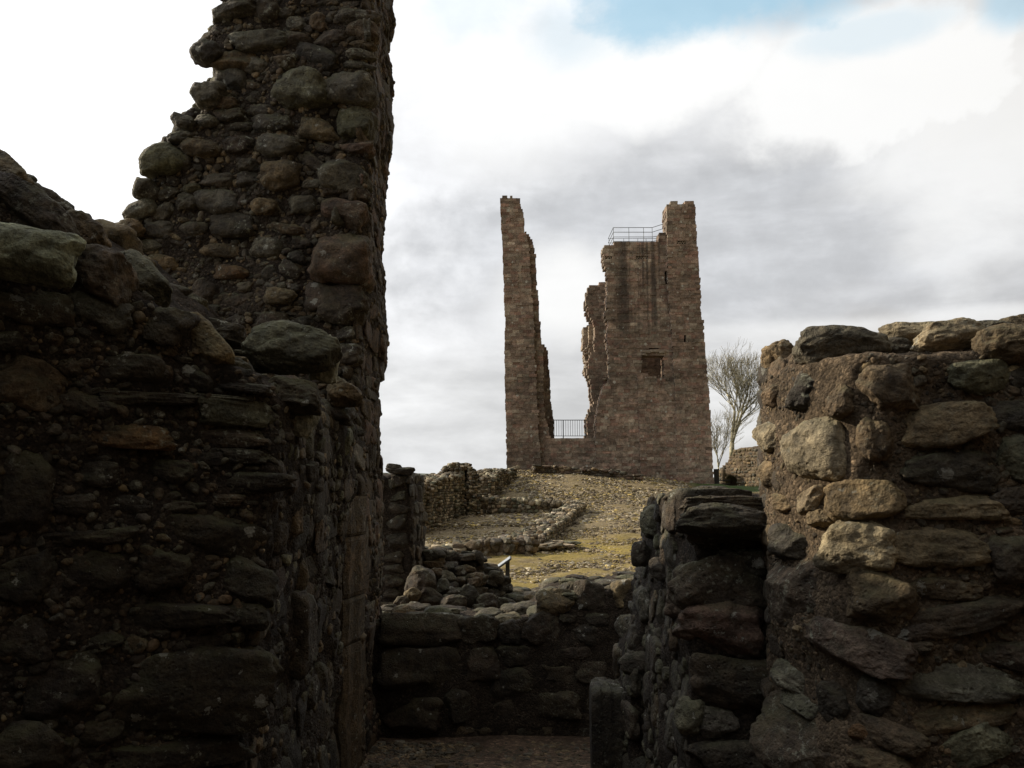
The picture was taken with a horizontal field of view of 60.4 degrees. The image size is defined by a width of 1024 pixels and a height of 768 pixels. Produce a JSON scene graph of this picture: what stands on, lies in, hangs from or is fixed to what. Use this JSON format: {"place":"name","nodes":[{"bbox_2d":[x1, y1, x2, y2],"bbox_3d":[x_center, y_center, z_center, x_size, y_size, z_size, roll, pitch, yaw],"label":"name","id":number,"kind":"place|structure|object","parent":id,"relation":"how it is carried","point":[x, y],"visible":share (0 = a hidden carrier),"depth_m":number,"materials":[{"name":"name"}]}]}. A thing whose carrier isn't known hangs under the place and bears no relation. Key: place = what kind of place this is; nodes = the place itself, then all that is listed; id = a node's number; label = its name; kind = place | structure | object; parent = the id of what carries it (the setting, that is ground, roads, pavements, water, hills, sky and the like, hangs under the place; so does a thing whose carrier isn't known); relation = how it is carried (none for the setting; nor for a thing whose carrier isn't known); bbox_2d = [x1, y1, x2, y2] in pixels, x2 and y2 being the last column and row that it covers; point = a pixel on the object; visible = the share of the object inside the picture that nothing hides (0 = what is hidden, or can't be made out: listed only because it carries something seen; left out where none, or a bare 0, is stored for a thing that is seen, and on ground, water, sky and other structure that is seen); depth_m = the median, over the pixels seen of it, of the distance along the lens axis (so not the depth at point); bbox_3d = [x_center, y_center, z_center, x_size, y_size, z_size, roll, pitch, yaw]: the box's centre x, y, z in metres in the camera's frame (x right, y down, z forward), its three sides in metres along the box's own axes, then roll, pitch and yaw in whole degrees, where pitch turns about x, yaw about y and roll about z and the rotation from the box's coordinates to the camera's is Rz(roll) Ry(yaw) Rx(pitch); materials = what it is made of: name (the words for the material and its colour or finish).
{"place":"outdoors","nodes":[
{"label":"outdoors","id":0,"kind":"place"},
{"bbox_2d":[362,735,590,767],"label":"floor","id":1,"kind":"structure","parent":0,"point":[512,741],"depth_m":5.18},
{"bbox_2d":[360,740,589,767],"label":"floor gravel","id":2,"kind":"structure","parent":1,"relation":"on","point":[416,751],"depth_m":5.09,"materials":[{"name":"gravel"}]},
{"bbox_2d":[372,571,634,738],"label":"wall","id":3,"kind":"structure","parent":1,"relation":"on","point":[535,670],"depth_m":5.50,"materials":[{"name":"grey stone"}]},
{"bbox_2d":[391,605,415,612],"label":"loose stone","id":4,"kind":"object","parent":3,"relation":"on","point":[404,608],"visible":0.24,"depth_m":5.79,"materials":[{"name":"stone"}]},
{"bbox_2d":[424,605,451,612],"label":"loose stone","id":5,"kind":"object","parent":3,"relation":"on","point":[437,608],"visible":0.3,"depth_m":5.74,"materials":[{"name":"stone"}]},
{"bbox_2d":[474,607,502,616],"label":"loose stone","id":6,"kind":"object","parent":3,"relation":"on","point":[491,611],"visible":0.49,"depth_m":5.80,"materials":[{"name":"grey stone"}]},
{"bbox_2d":[495,611,520,622],"bbox_3d":[-0.021,1.530,5.677,0.183,0.114,0.134,0,-6,0],"label":"loose stone","id":7,"kind":"object","parent":3,"relation":"on","point":[503,617],"visible":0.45,"depth_m":5.64,"materials":[{"name":"beige stone"}]},
{"bbox_2d":[500,600,535,614],"bbox_3d":[0.052,1.531,5.877,0.265,0.160,0.175,0,-6,0],"label":"loose stone","id":8,"kind":"object","parent":3,"relation":"on","point":[521,607],"visible":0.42,"depth_m":5.83,"materials":[{"name":"grey stone"}]},
{"bbox_2d":[502,583,540,602],"bbox_3d":[1.042,2.441,8.343,2.552,1.133,0.972,0,-6,0],"label":"stone","id":9,"kind":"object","parent":3,"relation":"on","point":[518,594],"depth_m":8.17,"materials":[{"name":"grey stone"}]},
{"bbox_2d":[589,677,624,767],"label":"upright stone","id":10,"kind":"object","parent":1,"relation":"on","point":[607,734],"visible":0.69,"depth_m":4.34,"materials":[{"name":"grey stone"}]},
{"bbox_2d":[612,485,767,767],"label":"gate jamb","id":11,"kind":"object","parent":1,"relation":"on","point":[689,656],"visible":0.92,"depth_m":3.13,"materials":[{"name":"grey stone"}]},
{"bbox_2d":[0,0,1023,476],"label":"sky","id":12,"kind":"structure","parent":0,"point":[859,163],"materials":[{"name":"white"}]},
{"bbox_2d":[425,470,758,588],"bbox_3d":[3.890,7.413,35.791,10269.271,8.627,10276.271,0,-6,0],"label":"ground","id":13,"kind":"structure","parent":0,"point":[524,561],"depth_m":31.40,"materials":[{"name":"plant"}]},
{"bbox_2d":[0,149,362,767],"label":"rubble wall","id":14,"kind":"structure","parent":13,"relation":"on","point":[178,481],"depth_m":2.79,"materials":[{"name":"stone"}]},
{"bbox_2d":[116,0,395,767],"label":"wall stump","id":15,"kind":"object","parent":13,"relation":"on","point":[259,191],"visible":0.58,"depth_m":5.19,"materials":[{"name":"brown stone"}]},
{"bbox_2d":[381,463,427,605],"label":"wall end","id":16,"kind":"structure","parent":13,"relation":"on","point":[405,519],"depth_m":7.37,"materials":[{"name":"stone"}]},
{"bbox_2d":[423,471,465,532],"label":"enclosure wall","id":17,"kind":"structure","parent":13,"relation":"on","point":[442,499],"depth_m":38.67,"materials":[{"name":"brown stone"}]},
{"bbox_2d":[425,544,466,552],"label":"kerb wall","id":18,"kind":"structure","parent":13,"relation":"on","point":[459,550],"depth_m":25.52,"materials":[{"name":"grey stone"}]},
{"bbox_2d":[441,462,483,515],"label":"wall stump","id":19,"kind":"object","parent":13,"relation":"on","point":[472,498],"visible":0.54,"depth_m":42.62,"materials":[{"name":"stone"}]},
{"bbox_2d":[422,545,512,598],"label":"stepped wall","id":20,"kind":"structure","parent":13,"relation":"on","point":[463,566],"depth_m":8.05,"materials":[{"name":"grey stone"}]},
{"bbox_2d":[442,581,515,608],"bbox_3d":[-0.358,2.128,7.300,1.526,0.880,1.159,0,-6,0],"label":"rubble heap","id":21,"kind":"object","parent":13,"relation":"on","point":[455,584],"visible":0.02,"depth_m":7.62,"materials":[{"name":"grey stone"}]},
{"bbox_2d":[393,595,409,604],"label":"fallen stone","id":22,"kind":"object","parent":21,"relation":"on","point":[400,600],"visible":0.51,"depth_m":6.59,"materials":[{"name":"stone"}]},
{"bbox_2d":[404,587,421,601],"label":"fallen stone","id":23,"kind":"object","parent":21,"relation":"on","point":[413,594],"visible":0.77,"depth_m":6.63,"materials":[{"name":"brown stone"}]},
{"bbox_2d":[404,565,437,591],"bbox_3d":[-0.710,1.567,6.904,0.269,0.287,0.339,0,-6,0],"label":"fallen stone","id":24,"kind":"object","parent":21,"relation":"on","point":[419,577],"visible":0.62,"depth_m":6.80,"materials":[{"name":"stone"}]},
{"bbox_2d":[418,586,442,605],"bbox_3d":[-0.640,1.647,6.787,0.235,0.184,0.191,0,-6,0],"label":"fallen stone","id":25,"kind":"object","parent":21,"relation":"on","point":[432,596],"visible":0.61,"depth_m":6.72,"materials":[{"name":"stone"}]},
{"bbox_2d":[431,567,442,577],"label":"fallen stone","id":26,"kind":"object","parent":21,"relation":"on","point":[437,571],"visible":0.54,"depth_m":7.45,"materials":[{"name":"grey stone"}]},
{"bbox_2d":[436,578,449,594],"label":"fallen stone","id":27,"kind":"object","parent":21,"relation":"on","point":[443,584],"visible":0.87,"depth_m":6.85,"materials":[{"name":"stone"}]},
{"bbox_2d":[441,570,456,582],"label":"fallen stone","id":28,"kind":"object","parent":21,"relation":"on","point":[450,577],"visible":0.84,"depth_m":7.35,"materials":[{"name":"grey stone"}]},
{"bbox_2d":[439,594,466,606],"bbox_3d":[-0.444,1.679,6.678,0.204,0.162,0.163,1,-6,-13],"label":"fallen stone","id":29,"kind":"object","parent":21,"relation":"on","point":[456,600],"visible":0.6,"depth_m":6.63,"materials":[{"name":"stone"}]},
{"bbox_2d":[449,586,459,594],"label":"fallen stone","id":30,"kind":"object","parent":21,"relation":"on","point":[452,590],"visible":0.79,"depth_m":6.75,"materials":[{"name":"grey stone"}]},
{"bbox_2d":[459,584,478,607],"bbox_3d":[-0.367,1.667,6.897,0.211,0.197,0.198,0,-6,0],"label":"fallen stone","id":31,"kind":"object","parent":21,"relation":"on","point":[470,592],"visible":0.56,"depth_m":6.85,"materials":[{"name":"grey stone"}]},
{"bbox_2d":[467,577,481,587],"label":"fallen stone","id":32,"kind":"object","parent":21,"relation":"on","point":[475,582],"visible":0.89,"depth_m":7.35,"materials":[{"name":"stone"}]},
{"bbox_2d":[472,603,484,608],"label":"fallen stone","id":33,"kind":"object","parent":21,"relation":"on","point":[475,606],"visible":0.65,"depth_m":6.65,"materials":[{"name":"grey stone"}]},
{"bbox_2d":[476,593,497,607],"bbox_3d":[-0.199,1.704,6.881,0.185,0.146,0.167,0,-6,0],"label":"fallen stone","id":34,"kind":"object","parent":21,"relation":"on","point":[488,599],"visible":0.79,"depth_m":6.83,"materials":[{"name":"grey stone"}]},
{"bbox_2d":[497,597,508,608],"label":"fallen stone","id":35,"kind":"object","parent":21,"relation":"on","point":[502,601],"visible":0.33,"depth_m":6.94,"materials":[{"name":"grey stone"}]},
{"bbox_2d":[451,534,539,557],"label":"enclosure wall","id":36,"kind":"structure","parent":13,"relation":"on","point":[503,544],"depth_m":25.96,"materials":[{"name":"grey stone"}]},
{"bbox_2d":[477,468,517,496],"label":"wall remnant","id":37,"kind":"object","parent":13,"relation":"on","point":[494,481],"depth_m":49.51,"materials":[{"name":"brown stone"}]},
{"bbox_2d":[498,556,511,576],"bbox_3d":[-0.163,3.814,17.184,0.307,0.854,0.600,0,-6,0],"label":"information sign","id":38,"kind":"object","parent":13,"relation":"on","point":[506,561],"visible":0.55,"depth_m":17.17,"materials":[{"name":"white metal"}]},
{"bbox_2d":[480,495,579,513],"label":"enclosure wall","id":39,"kind":"structure","parent":13,"relation":"on","point":[496,504],"depth_m":43.72,"materials":[{"name":"stone"}]},
{"bbox_2d":[512,501,586,542],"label":"enclosure wall","id":40,"kind":"structure","parent":13,"relation":"on","point":[553,524],"depth_m":33.59,"materials":[{"name":"beige stone"}]},
{"bbox_2d":[536,540,580,552],"bbox_3d":[1.364,5.223,27.955,1.540,0.447,2.654,-4,-8,35],"label":"stone step","id":41,"kind":"object","parent":13,"relation":"on","point":[559,545],"visible":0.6,"depth_m":27.55,"materials":[{"name":"grey stone"}]},
{"bbox_2d":[530,464,643,479],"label":"foundation wall","id":42,"kind":"structure","parent":13,"relation":"on","point":[558,469],"depth_m":58.58,"materials":[{"name":"brown stone"}]},
{"bbox_2d":[425,469,755,583],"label":"stone chips","id":43,"kind":"object","parent":13,"relation":"on","point":[596,507],"visible":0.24,"depth_m":40.90,"materials":[{"name":"beige gravel"}]},
{"bbox_2d":[500,195,713,483],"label":"castle keep","id":44,"kind":"structure","parent":13,"relation":"on","point":[644,371],"depth_m":62.10,"materials":[{"name":"brown stone"}]},
{"bbox_2d":[554,420,586,437],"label":"guard rail","id":45,"kind":"object","parent":44,"relation":"attached to","point":[585,434],"visible":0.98,"depth_m":62.72,"materials":[{"name":"black metal"}]},
{"bbox_2d":[608,224,662,243],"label":"roof railing","id":46,"kind":"object","parent":44,"relation":"on","point":[643,238],"visible":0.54,"depth_m":63.82,"materials":[{"name":"grey metal"}]},
{"bbox_2d":[714,469,729,484],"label":"iron post","id":47,"kind":"object","parent":13,"relation":"on","point":[716,476],"visible":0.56,"depth_m":62.57,"materials":[{"name":"black metal"}]},
{"bbox_2d":[710,410,754,468],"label":"bare tree","id":48,"kind":"object","parent":13,"relation":"on","point":[728,431],"visible":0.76,"depth_m":81.79,"materials":[{"name":"brown plant"}]},
{"bbox_2d":[706,336,760,458],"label":"bare tree","id":49,"kind":"object","parent":13,"relation":"on","point":[743,383],"visible":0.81,"depth_m":85.49,"materials":[{"name":"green plant"}]},
{"bbox_2d":[719,446,759,486],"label":"ruined wall","id":50,"kind":"structure","parent":13,"relation":"on","point":[739,468],"depth_m":74.92,"materials":[{"name":"beige stone"}]},
{"bbox_2d":[749,314,1023,767],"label":"cobble wall","id":51,"kind":"structure","parent":13,"relation":"on","point":[890,463],"depth_m":2.50,"materials":[{"name":"grey stone"}]}
]}

